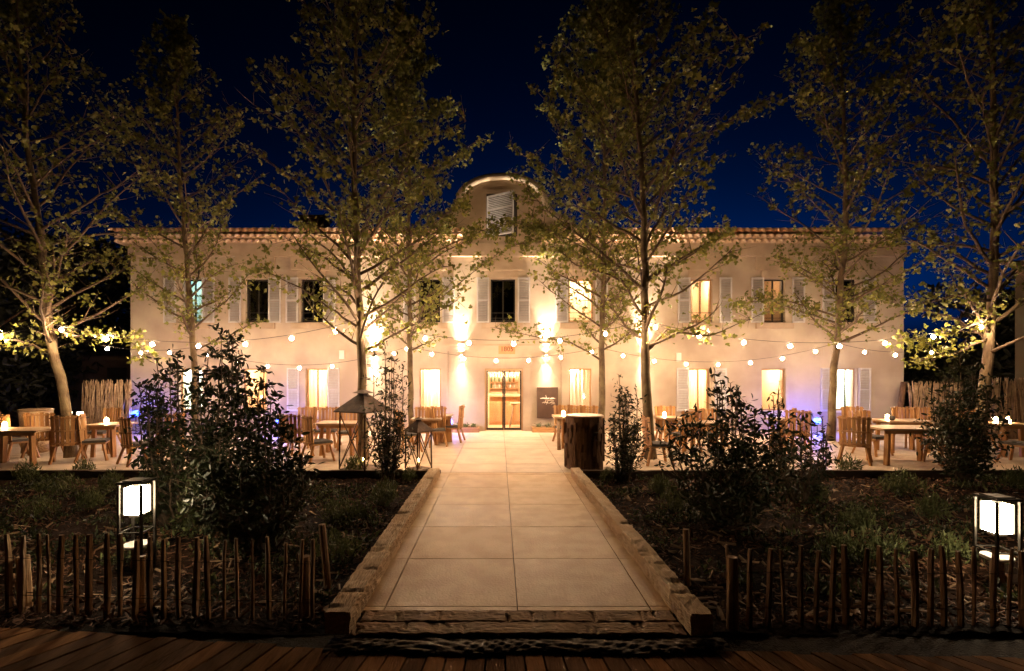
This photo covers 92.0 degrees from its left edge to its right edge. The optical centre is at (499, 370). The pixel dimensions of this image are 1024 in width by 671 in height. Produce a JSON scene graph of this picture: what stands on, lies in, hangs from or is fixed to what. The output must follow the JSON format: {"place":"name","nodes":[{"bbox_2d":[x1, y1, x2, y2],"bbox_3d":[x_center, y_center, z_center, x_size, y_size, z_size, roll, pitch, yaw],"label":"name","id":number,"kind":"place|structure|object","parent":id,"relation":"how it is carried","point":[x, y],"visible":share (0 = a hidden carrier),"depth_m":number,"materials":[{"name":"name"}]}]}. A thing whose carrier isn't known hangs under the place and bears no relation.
{"place":"outdoors","nodes":[
{"label":"outdoors","id":0,"kind":"place"},
{"bbox_2d":[0,475,420,635],"bbox_3d":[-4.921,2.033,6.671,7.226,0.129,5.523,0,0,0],"label":"mulch","id":1,"kind":"object","parent":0,"point":[111,616],"visible":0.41,"depth_m":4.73,"materials":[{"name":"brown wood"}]},
{"bbox_2d":[16,554,32,609],"bbox_3d":[-4.108,1.851,4.276,0.118,0.502,0.102,0,0,0],"label":"wooden post","id":2,"kind":"object","parent":1,"relation":"on","point":[29,602],"visible":0.47,"depth_m":4.26,"materials":[{"name":"brown wood"}]},
{"bbox_2d":[10,456,44,481],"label":"herb plant","id":3,"kind":"object","parent":1,"relation":"on","point":[34,470],"visible":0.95,"depth_m":9.13,"materials":[{"name":"green plant"}]},
{"bbox_2d":[12,493,61,517],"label":"herb plant","id":4,"kind":"object","parent":1,"relation":"on","point":[40,509],"visible":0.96,"depth_m":6.93,"materials":[{"name":"green plant"}]},
{"bbox_2d":[30,469,89,497],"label":"herb plant","id":5,"kind":"object","parent":1,"relation":"on","point":[53,485],"visible":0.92,"depth_m":8.11,"materials":[{"name":"green plant"}]},
{"bbox_2d":[70,486,109,510],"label":"herb plant","id":6,"kind":"object","parent":1,"relation":"on","point":[89,497],"visible":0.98,"depth_m":7.29,"materials":[{"name":"green plant"}]},
{"bbox_2d":[95,467,127,488],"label":"herb plant","id":7,"kind":"object","parent":1,"relation":"on","point":[107,483],"visible":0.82,"depth_m":8.41,"materials":[{"name":"green plant"}]},
{"bbox_2d":[116,477,156,570],"bbox_3d":[-3.698,1.593,5.050,0.250,0.974,0.248,0,0,-3],"label":"garden lantern","id":8,"kind":"object","parent":1,"relation":"on","point":[136,498],"visible":0.77,"depth_m":4.98,"materials":[{"name":"metal"}]},
{"bbox_2d":[0,532,314,622],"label":"picket fence","id":9,"kind":"object","parent":1,"relation":"on","point":[88,594],"visible":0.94,"depth_m":4.12,"materials":[{"name":"wood"}]},
{"bbox_2d":[124,344,222,526],"bbox_3d":[-4.254,0.845,6.545,1.562,2.428,1.001,0,0,32],"label":"laurel shrub","id":10,"kind":"object","parent":1,"relation":"on","point":[166,506],"visible":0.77,"depth_m":6.49,"materials":[{"name":"green plant"}]},
{"bbox_2d":[0,473,409,606],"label":"ground cover","id":11,"kind":"object","parent":1,"relation":"on","point":[35,532],"visible":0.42,"depth_m":6.09,"materials":[{"name":"green plant"}]},
{"bbox_2d":[163,323,296,535],"bbox_3d":[-3.228,0.721,6.044,2.060,2.685,1.377,0,0,37],"label":"laurel shrub","id":12,"kind":"object","parent":1,"relation":"on","point":[211,439],"visible":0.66,"depth_m":6.18,"materials":[{"name":"green plant"}]},
{"bbox_2d":[168,378,323,553],"bbox_3d":[-2.787,1.070,5.502,1.191,2.000,1.409,0,0,33],"label":"laurel shrub","id":13,"kind":"object","parent":1,"relation":"on","point":[254,514],"visible":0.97,"depth_m":5.46,"materials":[{"name":"green plant"}]},
{"bbox_2d":[302,555,309,619],"bbox_3d":[-1.614,1.822,4.122,0.077,0.556,0.076,0,0,0],"label":"wooden post","id":14,"kind":"object","parent":1,"relation":"on","point":[306,592],"visible":0.55,"depth_m":4.09,"materials":[{"name":"brown wood"}]},
{"bbox_2d":[318,523,330,588],"bbox_3d":[-1.626,1.767,4.625,0.127,0.671,0.070,0,0,0],"label":"wooden post","id":15,"kind":"object","parent":1,"relation":"on","point":[324,556],"visible":0.79,"depth_m":4.60,"materials":[{"name":"brown wood"}]},
{"bbox_2d":[310,527,367,566],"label":"herb plant","id":16,"kind":"object","parent":1,"relation":"on","point":[338,552],"visible":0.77,"depth_m":5.34,"materials":[{"name":"green plant"}]},
{"bbox_2d":[316,493,365,523],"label":"herb plant","id":17,"kind":"object","parent":1,"relation":"on","point":[335,503],"visible":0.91,"depth_m":6.73,"materials":[{"name":"green plant"}]},
{"bbox_2d":[353,340,417,481],"bbox_3d":[-2.044,0.736,9.219,1.007,2.646,1.043,0,0,41],"label":"laurel shrub","id":18,"kind":"object","parent":1,"relation":"on","point":[386,442],"visible":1,"depth_m":9.15,"materials":[{"name":"green plant"}]},
{"bbox_2d":[370,476,403,506],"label":"herb plant","id":19,"kind":"object","parent":1,"relation":"on","point":[386,497],"visible":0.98,"depth_m":7.50,"materials":[{"name":"green plant"}]},
{"bbox_2d":[0,382,934,623],"bbox_3d":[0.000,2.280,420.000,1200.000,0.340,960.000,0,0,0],"label":"ground","id":20,"kind":"structure","parent":0,"point":[32,406],"depth_m":20.42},
{"bbox_2d":[0,230,106,420],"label":"evergreen tree","id":21,"kind":"object","parent":20,"relation":"on","point":[36,376],"visible":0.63,"depth_m":17.54,"materials":[{"name":"green plant"}]},
{"bbox_2d":[0,210,130,422],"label":"evergreen tree","id":22,"kind":"object","parent":20,"relation":"on","point":[14,417],"visible":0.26,"depth_m":19.98,"materials":[{"name":"green plant"}]},
{"bbox_2d":[0,213,130,407],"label":"evergreen tree","id":23,"kind":"object","parent":20,"relation":"on","point":[101,288],"visible":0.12,"depth_m":23.90,"materials":[{"name":"green plant"}]},
{"bbox_2d":[42,351,130,415],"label":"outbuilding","id":24,"kind":"structure","parent":20,"relation":"on","point":[116,367],"depth_m":21.71,"materials":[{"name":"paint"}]},
{"bbox_2d":[107,368,126,388],"bbox_3d":[-16.955,0.350,21.942,0.700,1.000,0.120,0,0,-32],"label":"window","id":25,"kind":"structure","parent":24,"relation":"in","point":[115,374],"depth_m":21.90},
{"bbox_2d":[59,231,130,351],"bbox_3d":[-21.057,-2.720,27.634,11.227,9.645,8.552,0,0,23],"label":"evergreen tree","id":26,"kind":"object","parent":20,"relation":"on","point":[126,324],"visible":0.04,"depth_m":25.70,"materials":[{"name":"green plant"}]},
{"bbox_2d":[0,470,440,479],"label":"edge board","id":27,"kind":"object","parent":20,"relation":"on","point":[7,474],"visible":0.36,"depth_m":9.41,"materials":[{"name":"brown wood"}]},
{"bbox_2d":[107,173,906,430],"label":"house","id":28,"kind":"structure","parent":20,"relation":"on","point":[870,379],"depth_m":16.03,"materials":[{"name":"paint"}]},
{"bbox_2d":[246,280,267,321],"bbox_3d":[-7.859,-2.282,16.135,0.741,1.404,0.150,0,0,0],"label":"window","id":29,"kind":"structure","parent":28,"relation":"in","point":[257,300],"depth_m":16.18,"materials":[{"name":"glass"}]},
{"bbox_2d":[301,280,322,321],"bbox_3d":[-6.075,-2.282,16.135,0.721,1.404,0.150,0,0,0],"label":"window","id":30,"kind":"structure","parent":28,"relation":"in","point":[308,315],"depth_m":16.18,"materials":[{"name":"glass"}]},
{"bbox_2d":[307,369,326,409],"bbox_3d":[-5.928,0.655,16.353,0.802,1.865,0.407,0,0,0],"label":"window","id":31,"kind":"structure","parent":28,"relation":"in","point":[318,377],"depth_m":16.51,"materials":[{"name":"yellow glass"}]},
{"bbox_2d":[491,280,514,321],"bbox_3d":[0.127,-2.282,16.135,0.799,1.404,0.150,0,0,0],"label":"window","id":32,"kind":"structure","parent":28,"relation":"in","point":[502,291],"depth_m":16.18,"materials":[{"name":"glass"}]},
{"bbox_2d":[485,369,522,430],"bbox_3d":[0.156,0.936,16.170,1.248,2.028,0.080,0,0,0],"label":"entrance door","id":33,"kind":"structure","parent":28,"relation":"in","point":[503,371],"depth_m":16.14,"materials":[{"name":"brown wood"}]},
{"bbox_2d":[488,394,519,424],"bbox_3d":[0.507,1.410,18.080,1.794,1.070,0.620,0,0,0],"label":"bar counter","id":34,"kind":"object","parent":28,"relation":"on","point":[495,409],"visible":0.51,"depth_m":17.82,"materials":[{"name":"brown wood"}]},
{"bbox_2d":[537,387,557,417],"bbox_3d":[1.565,1.024,16.008,0.673,0.995,0.134,0,0,0],"label":"sign board","id":35,"kind":"object","parent":28,"relation":"attached to","point":[547,399],"visible":1,"depth_m":15.97,"materials":[{"name":"brown wood"}]},
{"bbox_2d":[569,280,592,321],"bbox_3d":[2.662,-2.232,16.323,0.900,1.704,0.527,0,0,0],"label":"window","id":36,"kind":"structure","parent":28,"relation":"in","point":[573,314],"depth_m":16.54,"materials":[{"name":"yellow glass"}]},
{"bbox_2d":[689,369,708,409],"bbox_3d":[6.504,0.655,16.353,0.783,1.865,0.407,0,0,0],"label":"window","id":37,"kind":"structure","parent":28,"relation":"in","point":[696,376],"depth_m":16.52,"materials":[{"name":"yellow glass"}]},
{"bbox_2d":[582,470,1023,479],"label":"edge board","id":38,"kind":"object","parent":20,"relation":"on","point":[927,474],"visible":0.41,"depth_m":9.40,"materials":[{"name":"brown wood"}]},
{"bbox_2d":[904,344,999,422],"bbox_3d":[17.335,0.588,20.375,4.522,3.308,5.008,0,0,0],"label":"evergreen tree","id":39,"kind":"object","parent":20,"relation":"on","point":[914,377],"visible":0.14,"depth_m":19.35,"materials":[{"name":"green plant"}]},
{"bbox_2d":[904,343,1014,417],"bbox_3d":[17.853,0.515,18.956,5.129,3.424,6.208,0,0,21],"label":"evergreen tree","id":40,"kind":"object","parent":20,"relation":"on","point":[1006,361],"visible":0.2,"depth_m":18.21,"materials":[{"name":"green plant"}]},
{"bbox_2d":[915,276,1014,398],"bbox_3d":[20.004,-0.940,20.224,5.726,6.284,5.143,0,0,-37],"label":"evergreen tree","id":41,"kind":"object","parent":20,"relation":"on","point":[1005,330],"visible":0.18,"depth_m":19.89,"materials":[{"name":"green plant"}]},
{"bbox_2d":[0,627,1023,670],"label":"boardwalk","id":42,"kind":"structure","parent":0,"point":[27,649],"depth_m":3.43,"materials":[{"name":"brown wood"}]},
{"bbox_2d":[322,636,730,654],"bbox_3d":[0.200,1.977,3.575,2.900,0.039,0.210,0,0,0],"label":"ground fabric","id":43,"kind":"object","parent":42,"relation":"on","point":[446,645],"visible":1,"depth_m":3.55,"materials":[{"name":"black fabric"}]},
{"bbox_2d":[0,431,1023,472],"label":"terrace","id":44,"kind":"structure","parent":0,"point":[505,451],"depth_m":11.26,"materials":[{"name":"stone"}]},
{"bbox_2d":[0,414,40,460],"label":"stave chair","id":45,"kind":"object","parent":44,"relation":"on","point":[5,421],"visible":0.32,"depth_m":10.73,"materials":[{"name":"brown wood"}]},
{"bbox_2d":[0,427,55,465],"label":"terrace table","id":46,"kind":"object","parent":44,"relation":"on","point":[6,432],"visible":0.78,"depth_m":10.14,"materials":[{"name":"brown wood"}]},
{"bbox_2d":[17,408,53,453],"bbox_3d":[-11.147,1.429,11.900,0.650,1.038,0.652,0,0,0],"label":"chair","id":47,"kind":"object","parent":44,"relation":"on","point":[43,446],"visible":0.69,"depth_m":11.74,"materials":[{"name":"brown wood"}]},
{"bbox_2d":[20,412,63,457],"bbox_3d":[-10.491,1.445,11.387,0.619,1.019,0.621,0,0,-20],"label":"stave chair","id":48,"kind":"object","parent":44,"relation":"on","point":[31,420],"visible":0.49,"depth_m":11.14,"materials":[{"name":"brown wood"}]},
{"bbox_2d":[48,415,87,464],"bbox_3d":[-9.275,1.445,10.645,0.619,1.019,0.621,0,0,-38],"label":"stave chair","id":49,"kind":"object","parent":44,"relation":"on","point":[58,430],"visible":0.95,"depth_m":10.42,"materials":[{"name":"brown wood"}]},
{"bbox_2d":[0,0,181,457],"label":"plane tree","id":50,"kind":"object","parent":44,"relation":"on","point":[44,244],"visible":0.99,"depth_m":11.14,"materials":[{"name":"green plant"}]},
{"bbox_2d":[74,413,110,462],"bbox_3d":[-8.900,1.445,10.857,0.621,1.019,0.619,0,0,-28],"label":"stave chair","id":51,"kind":"object","parent":44,"relation":"on","point":[87,441],"visible":0.76,"depth_m":10.73,"materials":[{"name":"brown wood"}]},
{"bbox_2d":[84,407,121,450],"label":"stave chair","id":52,"kind":"object","parent":44,"relation":"on","point":[113,413],"visible":0.69,"depth_m":12.66,"materials":[{"name":"brown wood"}]},
{"bbox_2d":[81,379,133,433],"bbox_3d":[-12.075,1.101,15.215,1.531,1.705,0.200,0,0,0],"label":"branch screen","id":53,"kind":"object","parent":44,"relation":"on","point":[88,407],"visible":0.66,"depth_m":15.17,"materials":[{"name":"brown wood"}]},
{"bbox_2d":[87,422,138,456],"bbox_3d":[-8.945,1.579,11.400,0.750,0.742,0.696,0,0,0],"label":"terrace table","id":54,"kind":"object","parent":44,"relation":"on","point":[110,427],"visible":0.73,"depth_m":11.14,"materials":[{"name":"brown wood"}]},
{"bbox_2d":[116,416,147,466],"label":"stave chair","id":55,"kind":"object","parent":44,"relation":"on","point":[126,439],"visible":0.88,"depth_m":10.10,"materials":[{"name":"brown wood"}]},
{"bbox_2d":[68,8,269,441],"bbox_3d":[-8.763,-3.952,13.630,4.656,11.815,4.329,0,0,0],"label":"plane tree","id":56,"kind":"object","parent":44,"relation":"on","point":[182,57],"visible":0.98,"depth_m":13.44,"materials":[{"name":"green plant"}]},
{"bbox_2d":[279,413,314,456],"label":"stave chair","id":57,"kind":"object","parent":44,"relation":"on","point":[294,420],"visible":0.44,"depth_m":10.81,"materials":[{"name":"brown wood"}]},
{"bbox_2d":[301,414,335,461],"bbox_3d":[-3.952,1.445,10.715,0.621,1.019,0.619,0,0,-42],"label":"stave chair","id":58,"kind":"object","parent":44,"relation":"on","point":[307,425],"visible":0.99,"depth_m":10.48,"materials":[{"name":"brown wood"}]},
{"bbox_2d":[314,406,341,447],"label":"stave chair","id":59,"kind":"object","parent":44,"relation":"on","point":[325,417],"visible":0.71,"depth_m":12.93,"materials":[{"name":"brown wood"}]},
{"bbox_2d":[313,420,358,455],"bbox_3d":[-3.740,1.574,11.600,1.000,0.752,0.696,0,0,0],"label":"terrace table","id":60,"kind":"object","parent":44,"relation":"on","point":[328,425],"visible":0.62,"depth_m":11.34,"materials":[{"name":"brown wood"}]},
{"bbox_2d":[232,0,472,459],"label":"plane tree","id":61,"kind":"object","parent":44,"relation":"on","point":[356,212],"visible":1,"depth_m":10.66,"materials":[{"name":"green plant"}]},
{"bbox_2d":[333,389,387,470],"bbox_3d":[-2.708,1.152,9.850,0.800,1.585,0.800,0,0,26],"label":"iron lantern","id":62,"kind":"object","parent":44,"relation":"on","point":[354,404],"visible":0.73,"depth_m":9.67,"materials":[{"name":"black metal"}]},
{"bbox_2d":[403,417,433,469],"bbox_3d":[-1.598,1.430,9.800,0.430,1.028,0.430,0,0,40],"label":"iron lantern","id":63,"kind":"object","parent":44,"relation":"on","point":[418,425],"visible":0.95,"depth_m":9.74,"materials":[{"name":"black metal"}]},
{"bbox_2d":[336,0,530,441],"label":"plane tree","id":64,"kind":"object","parent":44,"relation":"on","point":[418,67],"visible":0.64,"depth_m":13.40,"materials":[{"name":"green plant"}]},
{"bbox_2d":[424,406,447,446],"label":"stave chair","id":65,"kind":"object","parent":44,"relation":"on","point":[441,428],"visible":0.61,"depth_m":13.14,"materials":[{"name":"brown wood"}]},
{"bbox_2d":[564,413,604,469],"bbox_3d":[1.718,1.415,9.981,0.811,1.066,0.815,0,0,0],"label":"bark stump","id":66,"kind":"object","parent":44,"relation":"on","point":[584,449],"visible":0.97,"depth_m":9.65,"materials":[{"name":"brown wood"}]},
{"bbox_2d":[491,0,735,441],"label":"plane tree","id":67,"kind":"object","parent":44,"relation":"on","point":[541,230],"visible":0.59,"depth_m":13.21,"materials":[{"name":"green plant"}]},
{"bbox_2d":[641,415,674,465],"bbox_3d":[3.299,1.445,10.375,0.621,1.019,0.619,0,0,2],"label":"stave chair","id":68,"kind":"object","parent":44,"relation":"on","point":[645,420],"visible":0.72,"depth_m":10.19,"materials":[{"name":"brown wood"}]},
{"bbox_2d":[654,405,679,442],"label":"stave chair","id":69,"kind":"object","parent":44,"relation":"on","point":[664,412],"visible":0.45,"depth_m":13.36,"materials":[{"name":"brown wood"}]},
{"bbox_2d":[540,0,805,459],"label":"plane tree","id":70,"kind":"object","parent":44,"relation":"on","point":[628,12],"visible":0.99,"depth_m":10.66,"materials":[{"name":"green plant"}]},
{"bbox_2d":[783,410,812,449],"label":"stave chair","id":71,"kind":"object","parent":44,"relation":"on","point":[798,412],"visible":0.56,"depth_m":11.90,"materials":[{"name":"brown wood"}]},
{"bbox_2d":[836,415,872,465],"bbox_3d":[7.559,1.445,10.508,0.619,1.019,0.621,0,0,38],"label":"stave chair","id":72,"kind":"object","parent":44,"relation":"on","point":[845,437],"visible":0.99,"depth_m":10.29,"materials":[{"name":"brown wood"}]},
{"bbox_2d":[724,0,1004,440],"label":"plane tree","id":73,"kind":"object","parent":44,"relation":"on","point":[823,44],"visible":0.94,"depth_m":13.51,"materials":[{"name":"green plant"}]},
{"bbox_2d":[851,410,893,456],"bbox_3d":[8.705,1.445,11.550,0.619,1.019,0.621,0,0,-20],"label":"stave chair","id":74,"kind":"object","parent":44,"relation":"on","point":[867,413],"visible":0.49,"depth_m":11.64,"materials":[{"name":"brown wood"}]},
{"bbox_2d":[861,425,944,465],"bbox_3d":[8.556,1.566,10.450,1.350,0.766,0.796,0,0,4],"label":"terrace table","id":75,"kind":"object","parent":44,"relation":"on","point":[888,430],"visible":0.56,"depth_m":10.20,"materials":[{"name":"brown wood"}]},
{"bbox_2d":[871,418,937,452],"bbox_3d":[9.781,1.569,12.000,1.150,0.762,0.696,0,0,0],"label":"terrace table","id":76,"kind":"object","parent":44,"relation":"on","point":[898,421],"visible":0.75,"depth_m":11.85,"materials":[{"name":"brown wood"}]},
{"bbox_2d":[826,0,1023,457],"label":"plane tree","id":77,"kind":"object","parent":44,"relation":"on","point":[964,24],"visible":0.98,"depth_m":11.12,"materials":[{"name":"green plant"}]},
{"bbox_2d":[906,381,962,426],"bbox_3d":[13.620,1.131,15.417,1.701,1.644,0.196,0,0,0],"label":"branch screen","id":78,"kind":"object","parent":44,"relation":"on","point":[923,391],"visible":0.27,"depth_m":15.38,"materials":[{"name":"brown wood"}]},
{"bbox_2d":[985,260,1023,421],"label":"side house","id":79,"kind":"structure","parent":44,"relation":"on","point":[1019,345],"depth_m":14.50,"materials":[{"name":"paint"}]},
{"bbox_2d":[988,377,1023,438],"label":"branch screen","id":80,"kind":"object","parent":44,"relation":"on","point":[1016,398],"visible":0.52,"depth_m":14.17,"materials":[{"name":"brown wood"}]},
{"bbox_2d":[988,421,1023,456],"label":"terrace table","id":81,"kind":"object","parent":44,"relation":"on","point":[1018,426],"visible":0.41,"depth_m":11.14,"materials":[{"name":"brown wood"}]},
{"bbox_2d":[0,0,1023,351],"label":"sky","id":82,"kind":"structure","parent":0,"point":[487,53],"materials":[{"name":"blue"}]},
{"bbox_2d":[361,472,673,617],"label":"path","id":83,"kind":"structure","parent":0,"point":[515,541],"depth_m":5.22,"materials":[{"name":"beige concrete"}]},
{"bbox_2d":[324,468,439,633],"bbox_3d":[-1.195,1.866,6.390,0.215,0.168,5.460,0,0,0],"label":"timber edging","id":84,"kind":"object","parent":83,"relation":"on","point":[343,612],"visible":1,"depth_m":4.58,"materials":[{"name":"brown wood"}]},
{"bbox_2d":[571,467,712,635],"bbox_3d":[1.451,1.868,6.395,0.185,0.163,5.511,0,0,-1],"label":"timber edging","id":85,"kind":"object","parent":83,"relation":"on","point":[692,613],"visible":1,"depth_m":4.60,"materials":[{"name":"brown wood"}]},
{"bbox_2d":[24,618,1023,670],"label":"gravel verge","id":86,"kind":"structure","parent":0,"point":[973,643],"depth_m":3.77,"materials":[{"name":"grey gravel"}]},
{"bbox_2d":[360,610,676,623],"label":"step beam","id":87,"kind":"structure","parent":86,"relation":"on","point":[500,616],"depth_m":3.91,"materials":[{"name":"brown wood"}]},
{"bbox_2d":[351,621,686,637],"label":"step beam","id":88,"kind":"structure","parent":86,"relation":"on","point":[489,629],"depth_m":3.72,"materials":[{"name":"brown wood"}]},
{"bbox_2d":[726,555,738,635],"bbox_3d":[1.848,1.785,3.911,0.092,0.630,0.091,0,0,0],"label":"wooden post","id":89,"kind":"object","parent":86,"relation":"on","point":[732,610],"visible":0.83,"depth_m":3.88,"materials":[{"name":"brown wood"}]},
{"bbox_2d":[589,475,1023,636],"bbox_3d":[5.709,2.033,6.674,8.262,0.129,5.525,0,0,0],"label":"mulch","id":90,"kind":"object","parent":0,"point":[907,596],"visible":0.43,"depth_m":5.30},
{"bbox_2d":[595,375,652,481],"bbox_3d":[2.425,1.050,9.272,1.065,2.016,0.963,0,0,-43],"label":"laurel shrub","id":91,"kind":"object","parent":90,"relation":"on","point":[626,457],"visible":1,"depth_m":9.13,"materials":[{"name":"green plant"}]},
{"bbox_2d":[645,471,675,495],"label":"herb plant","id":92,"kind":"object","parent":90,"relation":"on","point":[659,481],"visible":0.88,"depth_m":8.14,"materials":[{"name":"green plant"}]},
{"bbox_2d":[656,488,692,514],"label":"herb plant","id":93,"kind":"object","parent":90,"relation":"on","point":[669,498],"visible":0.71,"depth_m":7.16,"materials":[{"name":"green plant"}]},
{"bbox_2d":[683,528,690,585],"bbox_3d":[1.806,1.810,4.753,0.079,0.581,0.064,0,0,0],"label":"wooden post","id":94,"kind":"object","parent":90,"relation":"on","point":[686,557],"visible":0.79,"depth_m":4.73,"materials":[{"name":"brown wood"}]},
{"bbox_2d":[647,367,813,531],"bbox_3d":[3.079,1.001,6.256,1.835,2.124,1.866,0,0,-16],"label":"laurel shrub","id":95,"kind":"object","parent":90,"relation":"on","point":[720,501],"visible":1,"depth_m":6.39,"materials":[{"name":"green plant"}]},
{"bbox_2d":[756,381,839,504],"bbox_3d":[4.649,1.102,7.541,1.234,1.916,0.943,0,0,-18],"label":"laurel shrub","id":96,"kind":"object","parent":90,"relation":"on","point":[818,468],"visible":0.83,"depth_m":7.58,"materials":[{"name":"green plant"}]},
{"bbox_2d":[595,472,1023,605],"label":"ground cover","id":97,"kind":"object","parent":90,"relation":"on","point":[808,577],"visible":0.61,"depth_m":6.36,"materials":[{"name":"green plant"}]},
{"bbox_2d":[813,525,864,560],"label":"herb plant","id":98,"kind":"object","parent":90,"relation":"on","point":[839,539],"visible":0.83,"depth_m":5.43,"materials":[{"name":"green plant"}]},
{"bbox_2d":[838,502,876,532],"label":"herb plant","id":99,"kind":"object","parent":90,"relation":"on","point":[858,516],"visible":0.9,"depth_m":6.24,"materials":[{"name":"green plant"}]},
{"bbox_2d":[725,544,1023,631],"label":"picket fence","id":100,"kind":"object","parent":90,"relation":"on","point":[914,571],"visible":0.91,"depth_m":3.95,"materials":[{"name":"wood"}]},
{"bbox_2d":[844,523,909,559],"bbox_3d":[4.145,1.897,5.476,0.594,0.430,0.628,0,0,0],"label":"herb plant","id":101,"kind":"object","parent":90,"relation":"on","point":[885,545],"visible":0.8,"depth_m":5.40,"materials":[{"name":"green plant"}]},
{"bbox_2d":[875,468,929,495],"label":"herb plant","id":102,"kind":"object","parent":90,"relation":"on","point":[902,480],"visible":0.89,"depth_m":8.22,"materials":[{"name":"green plant"}]},
{"bbox_2d":[911,491,955,519],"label":"herb plant","id":103,"kind":"object","parent":90,"relation":"on","point":[930,508],"visible":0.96,"depth_m":6.80,"materials":[{"name":"green plant"}]},
{"bbox_2d":[928,529,971,562],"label":"herb plant","id":104,"kind":"object","parent":90,"relation":"on","point":[949,548],"visible":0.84,"depth_m":5.33,"materials":[{"name":"green plant"}]},
{"bbox_2d":[908,350,1022,483],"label":"laurel shrub","id":105,"kind":"object","parent":90,"relation":"on","point":[952,431],"visible":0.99,"depth_m":8.79,"materials":[{"name":"green plant"}]},
{"bbox_2d":[972,493,1023,589],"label":"garden lantern","id":106,"kind":"object","parent":90,"relation":"on","point":[997,517],"visible":0.86,"depth_m":4.66,"materials":[{"name":"metal"}]},
{"bbox_2d":[999,465,1023,488],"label":"herb plant","id":107,"kind":"object","parent":90,"relation":"on","point":[1018,481],"visible":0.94,"depth_m":8.59,"materials":[{"name":"green plant"}]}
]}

